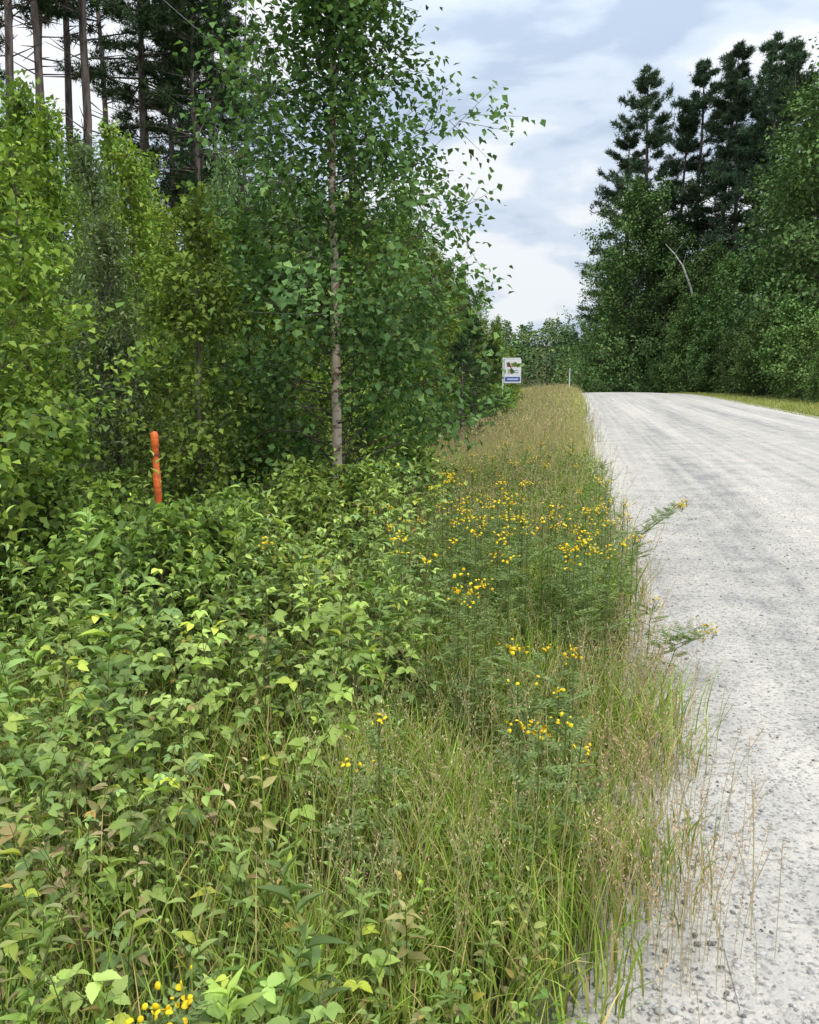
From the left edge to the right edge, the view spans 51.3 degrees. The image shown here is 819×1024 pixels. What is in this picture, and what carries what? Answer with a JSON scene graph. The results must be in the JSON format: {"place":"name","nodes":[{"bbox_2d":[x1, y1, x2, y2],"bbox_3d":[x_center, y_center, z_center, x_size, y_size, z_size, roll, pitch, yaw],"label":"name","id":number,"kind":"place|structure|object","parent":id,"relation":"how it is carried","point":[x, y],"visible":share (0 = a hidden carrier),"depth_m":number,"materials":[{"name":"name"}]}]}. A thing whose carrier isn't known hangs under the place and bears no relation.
{"place":"outdoors","nodes":[
{"label":"outdoors","id":0,"kind":"place"},
{"bbox_2d":[0,345,818,1023],"bbox_3d":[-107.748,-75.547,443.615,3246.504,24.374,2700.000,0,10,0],"label":"ground","id":1,"kind":"structure","parent":0,"point":[708,971],"depth_m":2.56,"materials":[{"name":"soil"}]},
{"bbox_2d":[0,0,65,128],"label":"pine tree","id":2,"kind":"object","parent":1,"relation":"on","point":[8,39],"visible":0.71,"depth_m":17.95,"materials":[{"name":"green plant"}]},
{"bbox_2d":[0,0,80,193],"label":"pine tree","id":3,"kind":"object","parent":1,"relation":"on","point":[41,23],"visible":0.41,"depth_m":21.01,"materials":[{"name":"green plant"}]},
{"bbox_2d":[0,445,109,638],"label":"green bush","id":4,"kind":"object","parent":1,"relation":"on","point":[71,468],"visible":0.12,"depth_m":5.67,"materials":[{"name":"green plant"}]},
{"bbox_2d":[0,137,110,515],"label":"deciduous sapling","id":5,"kind":"object","parent":1,"relation":"on","point":[6,230],"visible":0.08,"depth_m":7.77,"materials":[{"name":"green plant"}]},
{"bbox_2d":[0,92,115,406],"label":"deciduous sapling","id":6,"kind":"object","parent":1,"relation":"on","point":[51,113],"visible":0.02,"depth_m":12.14,"materials":[{"name":"green plant"}]},
{"bbox_2d":[0,449,117,657],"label":"green bush","id":7,"kind":"object","parent":1,"relation":"on","point":[64,486],"visible":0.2,"depth_m":5.71,"materials":[{"name":"green plant"}]},
{"bbox_2d":[0,69,123,463],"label":"deciduous sapling","id":8,"kind":"object","parent":1,"relation":"on","point":[20,99],"visible":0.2,"depth_m":10.19,"materials":[{"name":"green plant"}]},
{"bbox_2d":[0,209,124,629],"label":"deciduous sapling","id":9,"kind":"object","parent":1,"relation":"on","point":[11,473],"visible":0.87,"depth_m":4.90,"materials":[{"name":"green plant"}]},
{"bbox_2d":[17,0,116,437],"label":"pine tree","id":10,"kind":"object","parent":1,"relation":"on","point":[68,112],"visible":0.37,"depth_m":22.45,"materials":[{"name":"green plant"}]},
{"bbox_2d":[0,0,137,338],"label":"pine tree","id":11,"kind":"object","parent":1,"relation":"on","point":[37,37],"visible":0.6,"depth_m":18.46,"materials":[{"name":"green plant"}]},
{"bbox_2d":[0,485,138,822],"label":"willow shoots","id":12,"kind":"object","parent":1,"relation":"on","point":[92,544],"visible":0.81,"depth_m":3.46,"materials":[{"name":"green plant"}]},
{"bbox_2d":[0,94,144,492],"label":"deciduous sapling","id":13,"kind":"object","parent":1,"relation":"on","point":[55,195],"visible":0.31,"depth_m":9.30,"materials":[{"name":"green plant"}]},
{"bbox_2d":[22,0,132,423],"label":"pine tree","id":14,"kind":"object","parent":1,"relation":"on","point":[87,115],"visible":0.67,"depth_m":19.75,"materials":[{"name":"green plant"}]},
{"bbox_2d":[0,127,170,530],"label":"deciduous sapling","id":15,"kind":"object","parent":1,"relation":"on","point":[27,398],"visible":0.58,"depth_m":6.19,"materials":[{"name":"green plant"}]},
{"bbox_2d":[23,0,151,417],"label":"pine tree","id":16,"kind":"object","parent":1,"relation":"on","point":[104,101],"visible":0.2,"depth_m":31.45,"materials":[{"name":"green plant"}]},
{"bbox_2d":[30,130,179,495],"bbox_3d":[-3.157,-1.675,8.901,1.504,4.345,1.406,12,17,43],"label":"deciduous sapling","id":17,"kind":"object","parent":1,"relation":"on","point":[82,158],"visible":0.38,"depth_m":8.66,"materials":[{"name":"green plant"}]},
{"bbox_2d":[61,107,157,428],"bbox_3d":[-6.342,-4.607,17.793,2.581,7.180,2.562,5,10,14],"label":"deciduous sapling","id":18,"kind":"object","parent":1,"relation":"on","point":[107,137],"visible":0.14,"depth_m":17.30,"materials":[{"name":"green plant"}]},
{"bbox_2d":[34,493,192,657],"bbox_3d":[-1.634,0.543,5.177,1.062,1.371,1.280,4,10,24],"label":"green bush","id":19,"kind":"object","parent":1,"relation":"on","point":[123,509],"visible":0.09,"depth_m":4.94,"materials":[{"name":"green plant"}]},
{"bbox_2d":[0,494,230,706],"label":"green bush","id":20,"kind":"object","parent":1,"relation":"on","point":[52,566],"visible":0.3,"depth_m":4.56,"materials":[{"name":"green plant"}]},
{"bbox_2d":[43,208,198,525],"bbox_3d":[-2.727,-0.985,7.597,1.438,3.372,1.538,7,11,34],"label":"deciduous sapling","id":21,"kind":"object","parent":1,"relation":"on","point":[103,233],"visible":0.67,"depth_m":7.50,"materials":[{"name":"green plant"}]},
{"bbox_2d":[71,460,191,552],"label":"green bush","id":22,"kind":"object","parent":1,"relation":"on","point":[115,479],"visible":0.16,"depth_m":7.01,"materials":[{"name":"green plant"}]},
{"bbox_2d":[65,128,202,496],"bbox_3d":[-3.523,-2.266,10.727,1.726,4.804,1.714,10,14,44],"label":"deciduous sapling","id":23,"kind":"object","parent":1,"relation":"on","point":[127,167],"visible":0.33,"depth_m":10.46,"materials":[{"name":"green plant"}]},
{"bbox_2d":[75,0,214,433],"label":"pine tree","id":24,"kind":"object","parent":1,"relation":"on","point":[142,107],"visible":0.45,"depth_m":23.68,"materials":[{"name":"green plant"}]},
{"bbox_2d":[73,0,218,413],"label":"pine tree","id":25,"kind":"object","parent":1,"relation":"on","point":[122,102],"visible":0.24,"depth_m":27.63,"materials":[{"name":"green plant"}]},
{"bbox_2d":[100,144,195,475],"bbox_3d":[-4.837,-3.427,15.015,2.544,5.765,1.813,-1,10,-8],"label":"deciduous sapling","id":26,"kind":"object","parent":1,"relation":"on","point":[147,190],"visible":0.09,"depth_m":14.87,"materials":[{"name":"green plant"}]},
{"bbox_2d":[124,148,179,446],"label":"deciduous sapling","id":27,"kind":"object","parent":1,"relation":"on","point":[149,162],"visible":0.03,"depth_m":18.91,"materials":[{"name":"green plant"}]},
{"bbox_2d":[117,217,193,470],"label":"deciduous sapling","id":28,"kind":"object","parent":1,"relation":"on","point":[151,270],"visible":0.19,"depth_m":13.65,"materials":[{"name":"green plant"}]},
{"bbox_2d":[150,431,161,524],"bbox_3d":[-1.662,0.226,5.699,0.051,1.534,0.052,-4,11,-17],"label":"orange marker post","id":29,"kind":"object","parent":1,"relation":"on","point":[155,451],"visible":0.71,"depth_m":5.58,"materials":[{"name":"paint"}]},
{"bbox_2d":[123,191,191,418],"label":"deciduous sapling","id":30,"kind":"object","parent":1,"relation":"on","point":[164,230],"visible":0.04,"depth_m":16.68,"materials":[{"name":"green plant"}]},
{"bbox_2d":[48,497,275,717],"bbox_3d":[-1.365,0.548,4.647,1.144,1.348,1.240,-6,11,-34],"label":"green bush","id":31,"kind":"object","parent":1,"relation":"on","point":[180,528],"visible":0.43,"depth_m":4.41,"materials":[{"name":"green plant"}]},
{"bbox_2d":[35,492,288,689],"bbox_3d":[-1.251,0.572,4.860,1.058,1.353,1.268,5,11,27],"label":"green bush","id":32,"kind":"object","parent":1,"relation":"on","point":[210,522],"visible":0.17,"depth_m":4.84,"materials":[{"name":"green plant"}]},
{"bbox_2d":[89,0,236,432],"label":"pine tree","id":33,"kind":"object","parent":1,"relation":"on","point":[127,87],"visible":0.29,"depth_m":23.93,"materials":[{"name":"green plant"}]},
{"bbox_2d":[91,180,264,515],"bbox_3d":[-1.902,-0.981,7.212,1.372,3.491,1.430,-1,10,-6],"label":"deciduous sapling","id":34,"kind":"object","parent":1,"relation":"on","point":[193,315],"visible":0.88,"depth_m":7.06,"materials":[{"name":"green plant"}]},
{"bbox_2d":[115,0,258,437],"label":"pine tree","id":35,"kind":"object","parent":1,"relation":"on","point":[163,17],"visible":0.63,"depth_m":22.23,"materials":[{"name":"green plant"}]},
{"bbox_2d":[122,0,265,243],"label":"pine tree","id":36,"kind":"object","parent":1,"relation":"on","point":[192,141],"visible":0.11,"depth_m":25.11,"materials":[{"name":"green plant"}]},
{"bbox_2d":[102,482,292,617],"bbox_3d":[-1.285,0.516,5.375,1.280,1.360,1.061,-3,10,-19],"label":"green bush","id":37,"kind":"object","parent":1,"relation":"on","point":[213,498],"visible":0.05,"depth_m":5.33,"materials":[{"name":"green plant"}]},
{"bbox_2d":[134,448,260,517],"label":"green bush","id":38,"kind":"object","parent":1,"relation":"on","point":[189,467],"visible":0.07,"depth_m":8.14,"materials":[{"name":"green plant"}]},
{"bbox_2d":[146,1,257,398],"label":"pine tree","id":39,"kind":"object","parent":1,"relation":"on","point":[201,160],"visible":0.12,"depth_m":27.87,"materials":[{"name":"green plant"}]},
{"bbox_2d":[161,205,258,471],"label":"deciduous sapling","id":40,"kind":"object","parent":1,"relation":"on","point":[188,356],"visible":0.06,"depth_m":12.71,"materials":[{"name":"green plant"}]},
{"bbox_2d":[145,0,291,220],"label":"pine tree","id":41,"kind":"object","parent":1,"relation":"on","point":[168,42],"visible":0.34,"depth_m":23.03,"materials":[{"name":"green plant"}]},
{"bbox_2d":[179,132,267,448],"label":"deciduous sapling","id":42,"kind":"object","parent":1,"relation":"on","point":[222,176],"visible":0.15,"depth_m":14.51,"materials":[{"name":"green plant"}]},
{"bbox_2d":[0,421,470,1023],"bbox_3d":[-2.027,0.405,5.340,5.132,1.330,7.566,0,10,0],"label":"raspberry bushes","id":43,"kind":"object","parent":1,"relation":"on","point":[144,662],"visible":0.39,"depth_m":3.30,"materials":[{"name":"green plant"}]},
{"bbox_2d":[173,218,300,490],"bbox_3d":[-2.162,-1.578,10.100,1.361,3.730,1.407,7,12,36],"label":"deciduous sapling","id":44,"kind":"object","parent":1,"relation":"on","point":[229,325],"visible":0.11,"depth_m":9.99,"materials":[{"name":"green plant"}]},
{"bbox_2d":[179,0,300,348],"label":"pine tree","id":45,"kind":"object","parent":1,"relation":"on","point":[239,23],"visible":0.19,"depth_m":24.93,"materials":[{"name":"green plant"}]},
{"bbox_2d":[153,492,333,675],"bbox_3d":[-1.018,0.514,5.167,1.159,1.282,1.088,-2,10,-14],"label":"green bush","id":46,"kind":"object","parent":1,"relation":"on","point":[283,583],"visible":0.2,"depth_m":5.03,"materials":[{"name":"green plant"}]},
{"bbox_2d":[183,205,311,493],"bbox_3d":[-1.768,-1.421,9.311,1.374,3.635,1.628,-3,10,-15],"label":"deciduous sapling","id":47,"kind":"object","parent":1,"relation":"on","point":[241,232],"visible":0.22,"depth_m":8.98,"materials":[{"name":"green plant"}]},
{"bbox_2d":[215,478,304,579],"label":"green bush","id":48,"kind":"object","parent":1,"relation":"on","point":[245,500],"visible":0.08,"depth_m":6.34,"materials":[{"name":"green plant"}]},
{"bbox_2d":[214,422,311,522],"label":"green bush","id":49,"kind":"object","parent":1,"relation":"on","point":[250,461],"visible":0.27,"depth_m":8.55,"materials":[{"name":"green plant"}]},
{"bbox_2d":[239,237,355,471],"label":"deciduous sapling","id":50,"kind":"object","parent":1,"relation":"on","point":[314,378],"visible":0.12,"depth_m":11.27,"materials":[{"name":"green plant"}]},
{"bbox_2d":[0,496,599,1023],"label":"broadleaf undergrowth","id":51,"kind":"object","parent":1,"relation":"on","point":[72,916],"visible":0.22,"depth_m":2.48,"materials":[{"name":"green plant"}]},
{"bbox_2d":[250,453,352,593],"bbox_3d":[-1.000,0.154,7.209,1.153,1.358,1.241,-7,12,-35],"label":"green bush","id":52,"kind":"object","parent":1,"relation":"on","point":[303,471],"visible":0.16,"depth_m":7.00,"materials":[{"name":"green plant"}]},
{"bbox_2d":[269,399,344,484],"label":"green bush","id":53,"kind":"object","parent":1,"relation":"on","point":[301,427],"visible":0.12,"depth_m":10.60,"materials":[{"name":"green plant"}]},
{"bbox_2d":[270,470,367,619],"bbox_3d":[-0.837,0.328,6.526,0.963,1.265,1.169,-9,13,-43],"label":"green bush","id":54,"kind":"object","parent":1,"relation":"on","point":[294,503],"visible":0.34,"depth_m":6.39,"materials":[{"name":"green plant"}]},
{"bbox_2d":[118,0,545,524],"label":"birch tree","id":55,"kind":"object","parent":1,"relation":"on","point":[353,17],"visible":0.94,"depth_m":7.80,"materials":[{"name":"green plant"}]},
{"bbox_2d":[301,460,389,560],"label":"green bush","id":56,"kind":"object","parent":1,"relation":"on","point":[332,472],"visible":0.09,"depth_m":7.07,"materials":[{"name":"green plant"}]},
{"bbox_2d":[297,253,395,466],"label":"deciduous sapling","id":57,"kind":"object","parent":1,"relation":"on","point":[344,368],"visible":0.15,"depth_m":12.43,"materials":[{"name":"green plant"}]},
{"bbox_2d":[329,190,404,436],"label":"deciduous sapling","id":58,"kind":"object","parent":1,"relation":"on","point":[363,208],"visible":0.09,"depth_m":15.58,"materials":[{"name":"green plant"}]},
{"bbox_2d":[323,399,422,474],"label":"green bush","id":59,"kind":"object","parent":1,"relation":"on","point":[375,443],"visible":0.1,"depth_m":11.29,"materials":[{"name":"green plant"}]},
{"bbox_2d":[310,453,446,576],"bbox_3d":[-0.375,0.158,7.000,1.144,1.271,1.190,-7,13,-38],"label":"green bush","id":60,"kind":"object","parent":1,"relation":"on","point":[357,474],"visible":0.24,"depth_m":6.84,"materials":[{"name":"green plant"}]},
{"bbox_2d":[336,446,431,527],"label":"green bush","id":61,"kind":"object","parent":1,"relation":"on","point":[381,461],"visible":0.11,"depth_m":7.80,"materials":[{"name":"green plant"}]},
{"bbox_2d":[365,199,439,439],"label":"deciduous sapling","id":62,"kind":"object","parent":1,"relation":"on","point":[390,284],"visible":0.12,"depth_m":17.73,"materials":[{"name":"green plant"}]},
{"bbox_2d":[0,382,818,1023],"bbox_3d":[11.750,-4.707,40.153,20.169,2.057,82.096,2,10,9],"label":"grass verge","id":63,"kind":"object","parent":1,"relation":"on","point":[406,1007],"depth_m":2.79,"materials":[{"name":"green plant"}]},
{"bbox_2d":[383,438,458,518],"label":"green bush","id":64,"kind":"object","parent":1,"relation":"on","point":[419,452],"visible":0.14,"depth_m":8.73,"materials":[{"name":"green plant"}]},
{"bbox_2d":[394,262,451,419],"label":"deciduous sapling","id":65,"kind":"object","parent":1,"relation":"on","point":[416,332],"visible":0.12,"depth_m":21.61,"materials":[{"name":"green plant"}]},
{"bbox_2d":[143,440,711,1023],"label":"tansy foliage","id":66,"kind":"object","parent":1,"relation":"on","point":[579,586],"visible":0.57,"depth_m":4.40,"materials":[{"name":"green plant"}]},
{"bbox_2d":[125,435,718,1023],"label":"yellow wildflowers","id":67,"kind":"object","parent":66,"relation":"attached to","point":[157,1009],"visible":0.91,"depth_m":4.08,"materials":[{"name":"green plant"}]},
{"bbox_2d":[398,243,460,417],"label":"deciduous sapling","id":68,"kind":"object","parent":1,"relation":"on","point":[434,261],"visible":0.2,"depth_m":23.23,"materials":[{"name":"green plant"}]},
{"bbox_2d":[430,333,495,447],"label":"spruce tree","id":69,"kind":"object","parent":1,"relation":"on","point":[457,346],"visible":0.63,"depth_m":17.68,"materials":[{"name":"green plant"}]},
{"bbox_2d":[445,314,504,424],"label":"spruce tree","id":70,"kind":"object","parent":1,"relation":"on","point":[477,336],"visible":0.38,"depth_m":23.53,"materials":[{"name":"green plant"}]},
{"bbox_2d":[557,241,655,391],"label":"deciduous tree","id":71,"kind":"object","parent":1,"relation":"on","point":[617,284],"visible":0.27,"depth_m":89.95,"materials":[{"name":"green plant"}]},
{"bbox_2d":[573,124,660,388],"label":"pine tree","id":72,"kind":"object","parent":1,"relation":"on","point":[632,142],"visible":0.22,"depth_m":93.12,"materials":[{"name":"green plant"}]},
{"bbox_2d":[446,317,817,395],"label":"distant forest","id":73,"kind":"object","parent":1,"relation":"on","point":[560,341],"visible":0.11,"depth_m":312.41,"materials":[{"name":"green plant"}]},
{"bbox_2d":[574,63,692,348],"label":"pine tree","id":74,"kind":"object","parent":1,"relation":"on","point":[654,138],"visible":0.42,"depth_m":89.80,"materials":[{"name":"green plant"}]},
{"bbox_2d":[574,173,704,392],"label":"deciduous tree","id":75,"kind":"object","parent":1,"relation":"on","point":[641,230],"visible":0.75,"depth_m":82.67,"materials":[{"name":"green plant"}]},
{"bbox_2d":[610,220,706,392],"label":"deciduous tree","id":76,"kind":"object","parent":1,"relation":"on","point":[666,263],"visible":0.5,"depth_m":80.47,"materials":[{"name":"green plant"}]},
{"bbox_2d":[615,113,719,368],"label":"pine tree","id":77,"kind":"object","parent":1,"relation":"on","point":[677,166],"visible":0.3,"depth_m":86.34,"materials":[{"name":"green plant"}]},
{"bbox_2d":[655,293,711,392],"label":"roadside shrub","id":78,"kind":"object","parent":1,"relation":"on","point":[682,318],"visible":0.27,"depth_m":71.09,"materials":[{"name":"green plant"}]},
{"bbox_2d":[631,57,747,321],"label":"pine tree","id":79,"kind":"object","parent":1,"relation":"on","point":[693,105],"visible":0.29,"depth_m":85.03,"materials":[{"name":"green plant"}]},
{"bbox_2d":[661,283,717,392],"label":"roadside shrub","id":80,"kind":"object","parent":1,"relation":"on","point":[699,306],"visible":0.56,"depth_m":69.87,"materials":[{"name":"green plant"}]},
{"bbox_2d":[670,323,721,393],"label":"roadside shrub","id":81,"kind":"object","parent":1,"relation":"on","point":[699,378],"visible":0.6,"depth_m":67.29,"materials":[{"name":"green plant"}]},
{"bbox_2d":[655,239,746,392],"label":"deciduous tree","id":82,"kind":"object","parent":1,"relation":"on","point":[704,259],"visible":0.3,"depth_m":73.81,"materials":[{"name":"green plant"}]},
{"bbox_2d":[644,40,766,392],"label":"pine tree","id":83,"kind":"object","parent":1,"relation":"on","point":[740,51],"visible":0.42,"depth_m":80.26,"materials":[{"name":"green plant"}]},
{"bbox_2d":[682,299,741,392],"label":"roadside shrub","id":84,"kind":"object","parent":1,"relation":"on","point":[721,315],"visible":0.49,"depth_m":67.07,"materials":[{"name":"green plant"}]},
{"bbox_2d":[669,68,774,393],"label":"pine tree","id":85,"kind":"object","parent":1,"relation":"on","point":[732,110],"visible":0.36,"depth_m":78.44,"materials":[{"name":"green plant"}]},
{"bbox_2d":[694,250,767,393],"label":"deciduous tree","id":86,"kind":"object","parent":1,"relation":"on","point":[733,263],"visible":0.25,"depth_m":69.91,"materials":[{"name":"green plant"}]},
{"bbox_2d":[709,333,758,394],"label":"roadside shrub","id":87,"kind":"object","parent":1,"relation":"on","point":[723,368],"visible":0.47,"depth_m":62.20,"materials":[{"name":"green plant"}]},
{"bbox_2d":[716,335,761,394],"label":"roadside shrub","id":88,"kind":"object","parent":1,"relation":"on","point":[733,379],"visible":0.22,"depth_m":59.67,"materials":[{"name":"green plant"}]},
{"bbox_2d":[700,71,818,349],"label":"deciduous tree","id":89,"kind":"object","parent":1,"relation":"on","point":[775,223],"visible":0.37,"depth_m":57.95,"materials":[{"name":"green plant"}]},
{"bbox_2d":[715,222,808,393],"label":"deciduous tree","id":90,"kind":"object","parent":1,"relation":"on","point":[755,272],"visible":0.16,"depth_m":63.87,"materials":[{"name":"green plant"}]},
{"bbox_2d":[710,28,815,395],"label":"pine tree","id":91,"kind":"object","parent":1,"relation":"on","point":[772,47],"visible":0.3,"depth_m":75.02,"materials":[{"name":"green plant"}]},
{"bbox_2d":[728,301,798,396],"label":"roadside shrub","id":92,"kind":"object","parent":1,"relation":"on","point":[755,337],"visible":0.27,"depth_m":55.98,"materials":[{"name":"green plant"}]},
{"bbox_2d":[712,116,818,396],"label":"deciduous tree","id":93,"kind":"object","parent":1,"relation":"on","point":[781,141],"visible":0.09,"depth_m":64.41,"materials":[{"name":"green plant"}]},
{"bbox_2d":[729,310,804,396],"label":"roadside shrub","id":94,"kind":"object","parent":1,"relation":"on","point":[744,350],"visible":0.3,"depth_m":54.62,"materials":[{"name":"green plant"}]},
{"bbox_2d":[730,38,818,392],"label":"pine tree","id":95,"kind":"object","parent":1,"relation":"on","point":[794,54],"visible":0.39,"depth_m":71.74,"materials":[{"name":"green plant"}]},
{"bbox_2d":[734,32,818,348],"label":"deciduous tree","id":96,"kind":"object","parent":1,"relation":"on","point":[804,107],"visible":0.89,"depth_m":53.57,"materials":[{"name":"green plant"}]},
{"bbox_2d":[743,292,818,399],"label":"roadside shrub","id":97,"kind":"object","parent":1,"relation":"on","point":[794,311],"visible":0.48,"depth_m":50.85,"materials":[{"name":"green plant"}]},
{"bbox_2d":[769,312,818,401],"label":"roadside shrub","id":98,"kind":"object","parent":1,"relation":"on","point":[799,371],"visible":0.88,"depth_m":47.93,"materials":[{"name":"green plant"}]},
{"bbox_2d":[796,350,818,403],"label":"roadside shrub","id":99,"kind":"object","parent":1,"relation":"on","point":[814,376],"visible":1,"depth_m":45.20,"materials":[{"name":"green plant"}]},
{"bbox_2d":[0,0,818,344],"label":"sky","id":100,"kind":"structure","parent":0,"point":[566,64],"materials":[{"name":"white"}]},
{"bbox_2d":[479,392,818,1023],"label":"gravel road","id":101,"kind":"structure","parent":0,"point":[673,447],"depth_m":5.66,"materials":[{"name":"grey gravel"}]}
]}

